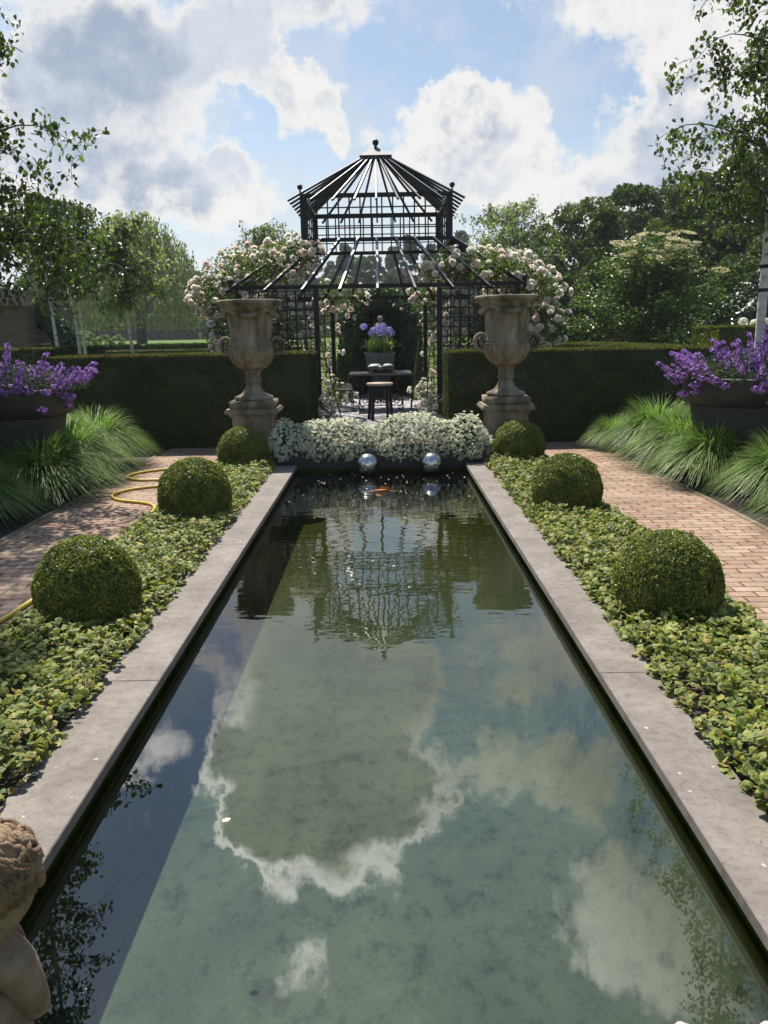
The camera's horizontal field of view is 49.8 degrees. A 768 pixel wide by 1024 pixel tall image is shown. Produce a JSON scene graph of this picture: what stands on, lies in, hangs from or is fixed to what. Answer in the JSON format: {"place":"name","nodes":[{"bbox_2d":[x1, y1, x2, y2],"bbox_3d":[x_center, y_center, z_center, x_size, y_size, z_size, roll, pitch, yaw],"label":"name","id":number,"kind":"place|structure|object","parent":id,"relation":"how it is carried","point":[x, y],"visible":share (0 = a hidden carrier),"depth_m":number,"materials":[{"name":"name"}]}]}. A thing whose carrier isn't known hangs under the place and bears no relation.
{"place":"outdoors","nodes":[
{"label":"outdoors","id":0,"kind":"place"},
{"bbox_2d":[86,335,605,455],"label":"ground","id":1,"kind":"structure","parent":0,"point":[183,341],"depth_m":79.11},
{"bbox_2d":[0,290,75,347],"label":"timber shed","id":2,"kind":"structure","parent":1,"relation":"on","point":[13,323],"depth_m":24.95,"materials":[{"name":"brown wood"}]},
{"bbox_2d":[0,304,77,353],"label":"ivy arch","id":3,"kind":"structure","parent":1,"relation":"on","point":[66,334],"depth_m":25.57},
{"bbox_2d":[10,265,71,305],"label":"distant tree","id":4,"kind":"object","parent":1,"relation":"on","point":[34,286],"visible":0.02,"depth_m":114.79,"materials":[{"name":"green plant"}]},
{"bbox_2d":[0,181,101,346],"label":"birch tree","id":5,"kind":"object","parent":1,"relation":"on","point":[43,280],"visible":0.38,"depth_m":14.41,"materials":[{"name":"green plant"}]},
{"bbox_2d":[13,194,109,354],"bbox_3d":[-6.103,-4.030,16.631,2.227,4.376,2.161,-9,15,-33],"label":"birch tree","id":6,"kind":"object","parent":1,"relation":"on","point":[80,212],"visible":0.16,"depth_m":16.18,"materials":[{"name":"green plant"}]},
{"bbox_2d":[11,199,137,353],"bbox_3d":[-6.255,-4.311,17.607,2.256,4.516,2.544,-1,12,0],"label":"birch tree","id":7,"kind":"object","parent":1,"relation":"on","point":[89,290],"visible":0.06,"depth_m":17.28,"materials":[{"name":"green plant"}]},
{"bbox_2d":[30,534,144,636],"bbox_3d":[-1.715,0.421,4.801,0.650,0.601,0.644,-1,12,0],"label":"box ball","id":8,"kind":"object","parent":1,"relation":"on","point":[81,579],"visible":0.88,"depth_m":4.58,"materials":[{"name":"green plant"}]},
{"bbox_2d":[79,330,101,344],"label":"round bush","id":9,"kind":"object","parent":1,"relation":"on","point":[89,339],"visible":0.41,"depth_m":43.96,"materials":[{"name":"green plant"}]},
{"bbox_2d":[74,209,182,353],"bbox_3d":[-5.164,-3.942,16.659,2.202,4.158,2.088,-3,12,-10],"label":"birch tree","id":10,"kind":"object","parent":1,"relation":"on","point":[127,289],"visible":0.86,"depth_m":16.34,"materials":[{"name":"green plant"}]},
{"bbox_2d":[74,209,207,343],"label":"weeping willow","id":11,"kind":"object","parent":1,"relation":"on","point":[141,318],"visible":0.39,"depth_m":58.10,"materials":[{"name":"green plant"}]},
{"bbox_2d":[77,342,223,353],"bbox_3d":[-8.433,-4.919,27.822,8.418,1.536,0.636,-1,12,0],"label":"hedge","id":12,"kind":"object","parent":1,"relation":"on","point":[96,349],"depth_m":27.47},
{"bbox_2d":[104,348,211,353],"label":"yew hedge","id":13,"kind":"object","parent":1,"relation":"on","point":[125,351],"visible":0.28,"depth_m":21.62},
{"bbox_2d":[46,350,319,448],"bbox_3d":[-2.978,-1.750,12.788,3.898,1.419,1.294,-1,12,0],"label":"yew hedge","id":14,"kind":"object","parent":1,"relation":"on","point":[168,400],"visible":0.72,"depth_m":12.17,"materials":[{"name":"plant"}]},
{"bbox_2d":[159,271,221,313],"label":"distant tree","id":15,"kind":"object","parent":1,"relation":"on","point":[201,273],"visible":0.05,"depth_m":119.93,"materials":[{"name":"green plant"}]},
{"bbox_2d":[156,456,232,524],"bbox_3d":[-1.694,-0.167,7.395,0.697,0.670,0.698,5,14,26],"label":"box ball","id":16,"kind":"object","parent":1,"relation":"on","point":[196,487],"visible":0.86,"depth_m":7.16,"materials":[{"name":"green plant"}]},
{"bbox_2d":[0,310,480,340],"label":"hedgerow","id":17,"kind":"object","parent":1,"relation":"on","point":[173,334],"visible":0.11,"depth_m":109.30,"materials":[{"name":"green plant"}]},
{"bbox_2d":[225,217,312,297],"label":"birch tree","id":18,"kind":"object","parent":1,"relation":"on","point":[266,230],"visible":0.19,"depth_m":24.71,"materials":[{"name":"green plant"}]},
{"bbox_2d":[299,259,320,311],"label":"poplar tree","id":19,"kind":"object","parent":1,"relation":"on","point":[307,294],"visible":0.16,"depth_m":111.52,"materials":[{"name":"green plant"}]},
{"bbox_2d":[322,261,334,296],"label":"poplar tree","id":20,"kind":"object","parent":1,"relation":"on","point":[329,266],"visible":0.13,"depth_m":119.33,"materials":[{"name":"green plant"}]},
{"bbox_2d":[334,244,356,300],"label":"poplar tree","id":21,"kind":"object","parent":1,"relation":"on","point":[342,249],"visible":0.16,"depth_m":107.72,"materials":[{"name":"green plant"}]},
{"bbox_2d":[318,256,385,333],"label":"distant tree","id":22,"kind":"object","parent":1,"relation":"on","point":[367,275],"visible":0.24,"depth_m":106.79,"materials":[{"name":"green plant"}]},
{"bbox_2d":[338,288,422,395],"bbox_3d":[-0.083,-4.522,22.155,2.371,3.004,1.541,-1,12,0],"label":"ivy niche","id":23,"kind":"object","parent":1,"relation":"on","point":[406,328],"visible":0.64,"depth_m":21.70,"materials":[{"name":"plant"}]},
{"bbox_2d":[375,256,386,283],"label":"poplar tree","id":24,"kind":"object","parent":1,"relation":"on","point":[382,269],"visible":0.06,"depth_m":112.20,"materials":[{"name":"green plant"}]},
{"bbox_2d":[0,462,767,1023],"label":"garden pool","id":25,"kind":"structure","parent":1,"relation":"in","point":[446,754],"depth_m":3.59,"materials":[{"name":"liquid"}]},
{"bbox_2d":[0,817,50,1023],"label":"putto statue","id":26,"kind":"object","parent":25,"relation":"on","point":[25,996],"visible":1,"depth_m":1.68,"materials":[{"name":"stone"}]},
{"bbox_2d":[0,448,767,644],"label":"path edging","id":27,"kind":"object","parent":1,"relation":"on","point":[4,538],"visible":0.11,"depth_m":8.07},
{"bbox_2d":[384,246,399,282],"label":"poplar tree","id":28,"kind":"object","parent":1,"relation":"on","point":[389,262],"visible":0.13,"depth_m":122.21,"materials":[{"name":"green plant"}]},
{"bbox_2d":[384,269,408,292],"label":"distant tree","id":29,"kind":"object","parent":1,"relation":"on","point":[390,273],"visible":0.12,"depth_m":119.28,"materials":[{"name":"green plant"}]},
{"bbox_2d":[395,234,420,302],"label":"poplar tree","id":30,"kind":"object","parent":1,"relation":"on","point":[413,246],"visible":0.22,"depth_m":109.87,"materials":[{"name":"green plant"}]},
{"bbox_2d":[418,243,442,332],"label":"poplar tree","id":31,"kind":"object","parent":1,"relation":"on","point":[432,246],"visible":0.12,"depth_m":107.69,"materials":[{"name":"green plant"}]},
{"bbox_2d":[411,257,476,333],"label":"distant tree","id":32,"kind":"object","parent":1,"relation":"on","point":[464,291],"visible":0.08,"depth_m":106.84,"materials":[{"name":"green plant"}]},
{"bbox_2d":[452,230,473,300],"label":"poplar tree","id":33,"kind":"object","parent":1,"relation":"on","point":[459,234],"visible":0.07,"depth_m":108.36,"materials":[{"name":"green plant"}]},
{"bbox_2d":[454,193,568,308],"bbox_3d":[3.811,-6.627,25.183,3.469,5.495,3.958,-1,12,0],"label":"birch tree","id":34,"kind":"object","parent":1,"relation":"on","point":[513,235],"visible":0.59,"depth_m":24.46,"materials":[{"name":"green plant"}]},
{"bbox_2d":[492,419,545,461],"bbox_3d":[1.688,-0.851,10.360,0.685,0.628,0.684,11,17,44],"label":"box ball","id":35,"kind":"object","parent":1,"relation":"on","point":[524,438],"visible":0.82,"depth_m":10.12,"materials":[{"name":"green plant"}]},
{"bbox_2d":[526,253,577,306],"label":"woodland tree","id":36,"kind":"object","parent":1,"relation":"on","point":[557,263],"visible":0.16,"depth_m":34.20,"materials":[{"name":"green plant"}]},
{"bbox_2d":[530,451,605,517],"bbox_3d":[1.653,-0.229,7.471,0.679,0.638,0.685,3,13,18],"label":"box ball","id":37,"kind":"object","parent":1,"relation":"on","point":[573,480],"visible":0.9,"depth_m":7.25,"materials":[{"name":"green plant"}]},
{"bbox_2d":[521,195,633,303],"bbox_3d":[9.574,-11.176,40.533,5.992,8.079,6.436,-9,15,-34],"label":"woodland tree","id":38,"kind":"object","parent":1,"relation":"on","point":[572,215],"visible":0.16,"depth_m":39.04,"materials":[{"name":"green plant"}]},
{"bbox_2d":[441,344,714,442],"bbox_3d":[2.892,-1.842,12.781,3.950,1.405,1.294,-1,12,0],"label":"yew hedge","id":39,"kind":"object","parent":1,"relation":"on","point":[573,393],"visible":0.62,"depth_m":12.16,"materials":[{"name":"plant"}]},
{"bbox_2d":[529,304,640,344],"bbox_3d":[5.860,-4.754,23.793,3.434,2.416,0.689,-1,12,0],"label":"ivy fence","id":40,"kind":"object","parent":1,"relation":"on","point":[576,312],"visible":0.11,"depth_m":23.45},
{"bbox_2d":[567,206,627,306],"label":"woodland tree","id":41,"kind":"object","parent":1,"relation":"on","point":[604,220],"visible":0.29,"depth_m":31.35,"materials":[{"name":"green plant"}]},
{"bbox_2d":[568,182,669,304],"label":"woodland tree","id":42,"kind":"object","parent":1,"relation":"on","point":[632,195],"visible":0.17,"depth_m":40.77,"materials":[{"name":"green plant"}]},
{"bbox_2d":[552,341,699,347],"bbox_3d":[4.490,-2.644,16.344,1.244,1.402,5.991,-1,12,0],"label":"yew hedge","id":43,"kind":"object","parent":1,"relation":"on","point":[593,344],"visible":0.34,"depth_m":15.76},
{"bbox_2d":[548,219,738,344],"bbox_3d":[6.978,-5.353,22.092,4.926,4.416,5.232,-10,15,-36],"label":"dogwood tree","id":44,"kind":"object","parent":1,"relation":"on","point":[642,280],"visible":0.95,"depth_m":21.25,"materials":[{"name":"green plant"}]},
{"bbox_2d":[608,526,725,630],"bbox_3d":[1.617,0.386,4.692,0.630,0.602,0.629,-3,12,-9],"label":"box ball","id":45,"kind":"object","parent":1,"relation":"on","point":[656,572],"visible":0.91,"depth_m":4.48,"materials":[{"name":"green plant"}]},
{"bbox_2d":[614,217,728,334],"bbox_3d":[12.962,-10.006,37.658,5.428,6.814,5.054,3,13,17],"label":"woodland tree","id":46,"kind":"object","parent":1,"relation":"on","point":[656,227],"visible":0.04,"depth_m":36.61,"materials":[{"name":"green plant"}]},
{"bbox_2d":[649,238,707,343],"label":"woodland tree","id":47,"kind":"object","parent":1,"relation":"on","point":[699,259],"visible":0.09,"depth_m":29.23,"materials":[{"name":"green plant"}]},
{"bbox_2d":[626,171,744,258],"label":"woodland tree","id":48,"kind":"object","parent":1,"relation":"on","point":[662,191],"visible":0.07,"depth_m":41.58,"materials":[{"name":"green plant"}]},
{"bbox_2d":[660,183,716,337],"bbox_3d":[12.043,-9.463,33.737,3.763,7.492,3.944,-12,17,-42],"label":"woodland tree","id":49,"kind":"object","parent":1,"relation":"on","point":[673,194],"visible":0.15,"depth_m":32.91,"materials":[{"name":"green plant"}]},
{"bbox_2d":[648,0,767,376],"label":"birch tree","id":50,"kind":"object","parent":1,"relation":"on","point":[754,70],"visible":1,"depth_m":8.41,"materials":[{"name":"green plant"}]},
{"bbox_2d":[682,254,760,344],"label":"woodland tree","id":51,"kind":"object","parent":1,"relation":"on","point":[741,269],"visible":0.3,"depth_m":27.07,"materials":[{"name":"green plant"}]},
{"bbox_2d":[688,157,767,323],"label":"woodland tree","id":52,"kind":"object","parent":1,"relation":"on","point":[726,231],"visible":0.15,"depth_m":34.92,"materials":[{"name":"green plant"}]},
{"bbox_2d":[690,324,767,370],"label":"yew hedge","id":53,"kind":"object","parent":1,"relation":"on","point":[703,335],"visible":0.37,"depth_m":12.78,"materials":[{"name":"green plant"}]},
{"bbox_2d":[698,145,767,262],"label":"woodland tree","id":54,"kind":"object","parent":1,"relation":"on","point":[742,243],"visible":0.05,"depth_m":41.02,"materials":[{"name":"green plant"}]},
{"bbox_2d":[707,267,767,325],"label":"ivy shrub","id":55,"kind":"object","parent":1,"relation":"on","point":[748,311],"visible":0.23,"depth_m":19.67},
{"bbox_2d":[720,234,763,317],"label":"woodland tree","id":56,"kind":"object","parent":1,"relation":"on","point":[752,250],"visible":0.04,"depth_m":28.85,"materials":[{"name":"green plant"}]},
{"bbox_2d":[738,317,767,324],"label":"hydrangea","id":57,"kind":"object","parent":1,"relation":"on","point":[741,321],"visible":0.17,"depth_m":15.27,"materials":[{"name":"white plant"}]},
{"bbox_2d":[320,398,441,433],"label":"gravel patio","id":58,"kind":"structure","parent":0,"point":[379,414],"depth_m":17.44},
{"bbox_2d":[318,394,338,425],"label":"rose bush","id":59,"kind":"object","parent":58,"relation":"on","point":[321,413],"visible":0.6,"depth_m":14.24,"materials":[{"name":"green plant"}]},
{"bbox_2d":[322,373,348,414],"bbox_3d":[-1.031,-2.353,16.676,0.656,0.857,0.663,-1,12,0],"label":"rose bush","id":60,"kind":"object","parent":58,"relation":"on","point":[329,390],"visible":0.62,"depth_m":16.63,"materials":[{"name":"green plant"}]},
{"bbox_2d":[322,382,358,406],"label":"rose bush","id":61,"kind":"object","parent":58,"relation":"on","point":[350,386],"visible":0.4,"depth_m":18.64,"materials":[{"name":"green plant"}]},
{"bbox_2d":[328,365,354,410],"bbox_3d":[-0.925,-2.671,17.832,0.532,0.971,0.431,-3,12,-8],"label":"garden chair","id":62,"kind":"object","parent":58,"relation":"on","point":[346,389],"visible":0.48,"depth_m":17.72,"materials":[{"name":"black metal"}]},
{"bbox_2d":[332,336,352,400],"bbox_3d":[-1.050,-3.537,20.461,0.572,1.583,0.574,-1,12,0],"label":"topiary cone","id":63,"kind":"object","parent":58,"relation":"on","point":[342,373],"visible":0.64,"depth_m":20.34,"materials":[{"name":"green plant"}]},
{"bbox_2d":[225,139,527,415],"bbox_3d":[-0.120,-4.623,16.567,5.224,5.292,5.224,-1,12,0],"label":"gazebo","id":64,"kind":"object","parent":58,"relation":"on","point":[421,184],"visible":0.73,"depth_m":15.07,"materials":[{"name":"black metal"}]},
{"bbox_2d":[182,232,371,418],"bbox_3d":[-1.962,-3.740,16.942,2.705,3.424,5.920,1,12,8],"label":"climbing rose","id":65,"kind":"object","parent":64,"relation":"attached to","point":[249,257],"visible":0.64,"depth_m":14.65,"materials":[{"name":"white plant"}]},
{"bbox_2d":[393,244,573,406],"bbox_3d":[1.768,-3.707,16.949,3.112,3.229,5.959,-1,12,0],"label":"climbing rose","id":66,"kind":"object","parent":64,"relation":"attached to","point":[508,260],"visible":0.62,"depth_m":14.59,"materials":[{"name":"white plant"}]},
{"bbox_2d":[366,382,393,420],"bbox_3d":[-0.074,-2.123,15.860,0.520,0.708,0.520,-4,12,-12],"label":"bar stool","id":67,"kind":"object","parent":58,"relation":"on","point":[373,386],"visible":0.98,"depth_m":15.72,"materials":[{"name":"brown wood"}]},
{"bbox_2d":[349,370,411,410],"bbox_3d":[-0.070,-2.651,18.047,1.320,0.789,1.240,-1,12,0],"label":"garden table","id":68,"kind":"object","parent":58,"relation":"on","point":[399,373],"visible":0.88,"depth_m":17.61,"materials":[{"name":"black metal"}]},
{"bbox_2d":[364,352,395,371],"bbox_3d":[-0.085,-3.290,18.165,0.680,0.410,0.370,-1,12,0],"label":"zinc planter","id":69,"kind":"object","parent":68,"relation":"on","point":[382,359],"visible":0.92,"depth_m":17.99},
{"bbox_2d":[359,323,399,352],"bbox_3d":[-0.064,-3.758,18.061,1.084,0.720,0.595,-1,12,0],"label":"agapanthus","id":70,"kind":"object","parent":69,"relation":"in","point":[380,347],"visible":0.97,"depth_m":18.02,"materials":[{"name":"purple plant"}]},
{"bbox_2d":[367,366,393,372],"bbox_3d":[-0.067,-3.029,17.597,0.580,0.127,0.380,-1,12,0],"label":"wire basket","id":71,"kind":"object","parent":68,"relation":"on","point":[381,369],"visible":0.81,"depth_m":17.41,"materials":[{"name":"black metal"}]},
{"bbox_2d":[410,335,428,399],"bbox_3d":[0.909,-3.568,20.462,0.571,1.583,0.563,-1,12,0],"label":"topiary cone","id":72,"kind":"object","parent":58,"relation":"on","point":[418,374],"visible":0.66,"depth_m":20.34,"materials":[{"name":"green plant"}]},
{"bbox_2d":[407,381,435,402],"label":"rose bush","id":73,"kind":"object","parent":58,"relation":"on","point":[409,390],"visible":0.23,"depth_m":18.68,"materials":[{"name":"white plant"}]},
{"bbox_2d":[412,377,436,409],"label":"rose bush","id":74,"kind":"object","parent":58,"relation":"on","point":[432,391],"visible":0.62,"depth_m":16.72,"materials":[{"name":"white plant"}]},
{"bbox_2d":[417,391,442,424],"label":"rose bush","id":75,"kind":"object","parent":58,"relation":"on","point":[429,410],"visible":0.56,"depth_m":14.20,"materials":[{"name":"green plant"}]},
{"bbox_2d":[371,316,392,397],"bbox_3d":[-0.078,-3.981,21.238,0.560,2.060,0.560,-1,12,0],"label":"statue","id":76,"kind":"object","parent":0,"point":[383,378],"visible":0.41,"depth_m":21.02,"materials":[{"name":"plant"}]},
{"bbox_2d":[0,393,767,630],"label":"brick path","id":77,"kind":"structure","parent":0,"point":[739,546],"depth_m":7.39,"materials":[{"name":"brick"}]},
{"bbox_2d":[0,468,166,623],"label":"garden hose","id":78,"kind":"object","parent":77,"relation":"on","point":[14,611],"visible":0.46,"depth_m":8.46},
{"bbox_2d":[224,405,282,443],"bbox_3d":[-1.753,-1.094,11.321,0.700,0.670,0.700,-1,12,0],"label":"stone pedestal","id":79,"kind":"object","parent":77,"relation":"on","point":[263,422],"visible":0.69,"depth_m":11.02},
{"bbox_2d":[216,299,284,409],"bbox_3d":[-1.770,-2.111,11.101,0.893,1.412,0.864,-1,12,0],"label":"stone urn","id":80,"kind":"object","parent":79,"relation":"on","point":[251,349],"visible":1,"depth_m":10.86,"materials":[{"name":"stone"}]},
{"bbox_2d":[477,401,535,447],"bbox_3d":[1.657,-1.153,11.316,0.700,0.670,0.700,-1,12,0],"label":"stone pedestal","id":81,"kind":"object","parent":77,"relation":"on","point":[496,417],"visible":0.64,"depth_m":11.01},
{"bbox_2d":[473,294,539,404],"bbox_3d":[1.639,-2.170,11.096,0.893,1.412,0.864,-1,12,0],"label":"stone urn","id":82,"kind":"object","parent":81,"relation":"on","point":[506,344],"visible":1,"depth_m":10.86,"materials":[{"name":"stone"}]},
{"bbox_2d":[0,441,767,812],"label":"soil","id":83,"kind":"structure","parent":0,"point":[20,519],"depth_m":6.68,"materials":[{"name":"soil"}]},
{"bbox_2d":[0,455,56,523],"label":"ornamental grass","id":84,"kind":"object","parent":83,"relation":"on","point":[4,487],"depth_m":7.44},
{"bbox_2d":[0,345,69,384],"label":"yew hedge","id":85,"kind":"object","parent":83,"relation":"on","point":[30,356],"visible":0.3,"depth_m":12.41,"materials":[{"name":"green plant"}]},
{"bbox_2d":[0,384,72,498],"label":"planter pot","id":86,"kind":"object","parent":83,"relation":"on","point":[21,416],"visible":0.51,"depth_m":8.52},
{"bbox_2d":[0,342,98,413],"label":"purple flower plant","id":87,"kind":"object","parent":86,"relation":"in","point":[32,376],"visible":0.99,"depth_m":8.68,"materials":[{"name":"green plant"}]},
{"bbox_2d":[0,7,132,388],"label":"birch tree","id":88,"kind":"object","parent":86,"relation":"in","point":[11,232],"visible":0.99,"depth_m":8.39,"materials":[{"name":"green plant"}]},
{"bbox_2d":[0,421,126,508],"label":"ornamental grass","id":89,"kind":"object","parent":83,"relation":"on","point":[48,467],"depth_m":8.31,"materials":[{"name":"plant"}]},
{"bbox_2d":[62,409,146,485],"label":"ornamental grass","id":90,"kind":"object","parent":83,"relation":"on","point":[90,442],"depth_m":9.44,"materials":[{"name":"plant"}]},
{"bbox_2d":[68,403,164,467],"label":"ornamental grass","id":91,"kind":"object","parent":83,"relation":"on","point":[124,437],"depth_m":10.52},
{"bbox_2d":[0,454,277,813],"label":"ivy ground cover","id":92,"kind":"object","parent":83,"relation":"on","point":[25,668],"visible":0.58,"depth_m":4.31,"materials":[{"name":"plant"}]},
{"bbox_2d":[216,426,269,467],"bbox_3d":[-1.755,-0.766,10.263,0.679,0.616,0.685,-10,15,-35],"label":"box ball","id":93,"kind":"object","parent":83,"relation":"on","point":[243,443],"visible":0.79,"depth_m":10.04,"materials":[{"name":"green plant"}]},
{"bbox_2d":[274,443,485,468],"bbox_3d":[-0.047,-0.707,10.692,2.640,0.240,0.700,-1,12,0],"label":"flower trough","id":94,"kind":"object","parent":83,"relation":"on","point":[300,461],"visible":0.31,"depth_m":10.35,"materials":[{"name":"metal"}]},
{"bbox_2d":[268,411,493,462],"bbox_3d":[-0.051,-0.945,10.478,2.866,0.630,0.707,-1,12,0],"label":"white flower planting","id":95,"kind":"object","parent":94,"relation":"in","point":[295,439],"visible":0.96,"depth_m":10.33,"materials":[{"name":"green plant"}]},
{"bbox_2d":[577,411,639,448],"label":"ornamental grass","id":96,"kind":"object","parent":83,"relation":"on","point":[605,425],"depth_m":11.40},
{"bbox_2d":[483,452,767,810],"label":"ivy ground cover","id":97,"kind":"object","parent":83,"relation":"on","point":[740,675],"visible":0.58,"depth_m":4.17,"materials":[{"name":"plant"}]},
{"bbox_2d":[592,393,691,458],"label":"ornamental grass","id":98,"kind":"object","parent":83,"relation":"on","point":[625,428],"depth_m":10.59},
{"bbox_2d":[607,403,692,473],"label":"ornamental grass","id":99,"kind":"object","parent":83,"relation":"on","point":[665,427],"depth_m":9.66,"materials":[{"name":"plant"}]},
{"bbox_2d":[637,418,763,490],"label":"ornamental grass","id":100,"kind":"object","parent":83,"relation":"on","point":[704,457],"depth_m":8.52,"materials":[{"name":"plant"}]},
{"bbox_2d":[682,372,767,486],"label":"planter pot","id":101,"kind":"object","parent":83,"relation":"on","point":[711,404],"visible":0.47,"depth_m":8.49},
{"bbox_2d":[655,323,767,403],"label":"purple flower plant","id":102,"kind":"object","parent":101,"relation":"in","point":[695,366],"visible":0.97,"depth_m":8.64,"materials":[{"name":"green plant"}]},
{"bbox_2d":[694,425,767,508],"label":"ornamental grass","id":103,"kind":"object","parent":83,"relation":"on","point":[760,469],"depth_m":7.63,"materials":[{"name":"plant"}]},
{"bbox_2d":[737,480,767,523],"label":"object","id":104,"kind":"object","parent":83,"relation":"on","point":[764,509],"depth_m":6.83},
{"bbox_2d":[0,0,767,303],"label":"sky","id":105,"kind":"structure","parent":0,"point":[215,113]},
{"label":"water","id":106,"kind":"structure","parent":0,"visible":0},
{"bbox_2d":[357,453,377,474],"bbox_3d":[-0.203,-0.583,10.135,0.268,0.268,0.268,-1,12,0],"label":"steel sphere","id":107,"kind":"object","parent":106,"relation":"on","point":[367,463],"visible":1,"depth_m":10.04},
{"bbox_2d":[364,486,408,495],"bbox_3d":[0.020,-0.241,9.184,0.482,0.113,0.191,-7,14,-26],"label":"koi","id":108,"kind":"object","parent":106,"relation":"in","point":[382,490],"visible":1,"depth_m":9.15},
{"bbox_2d":[421,452,442,473],"bbox_3d":[0.582,-0.597,10.134,0.268,0.268,0.268,-1,12,0],"label":"steel sphere","id":109,"kind":"object","parent":106,"relation":"on","point":[431,462],"visible":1,"depth_m":10.04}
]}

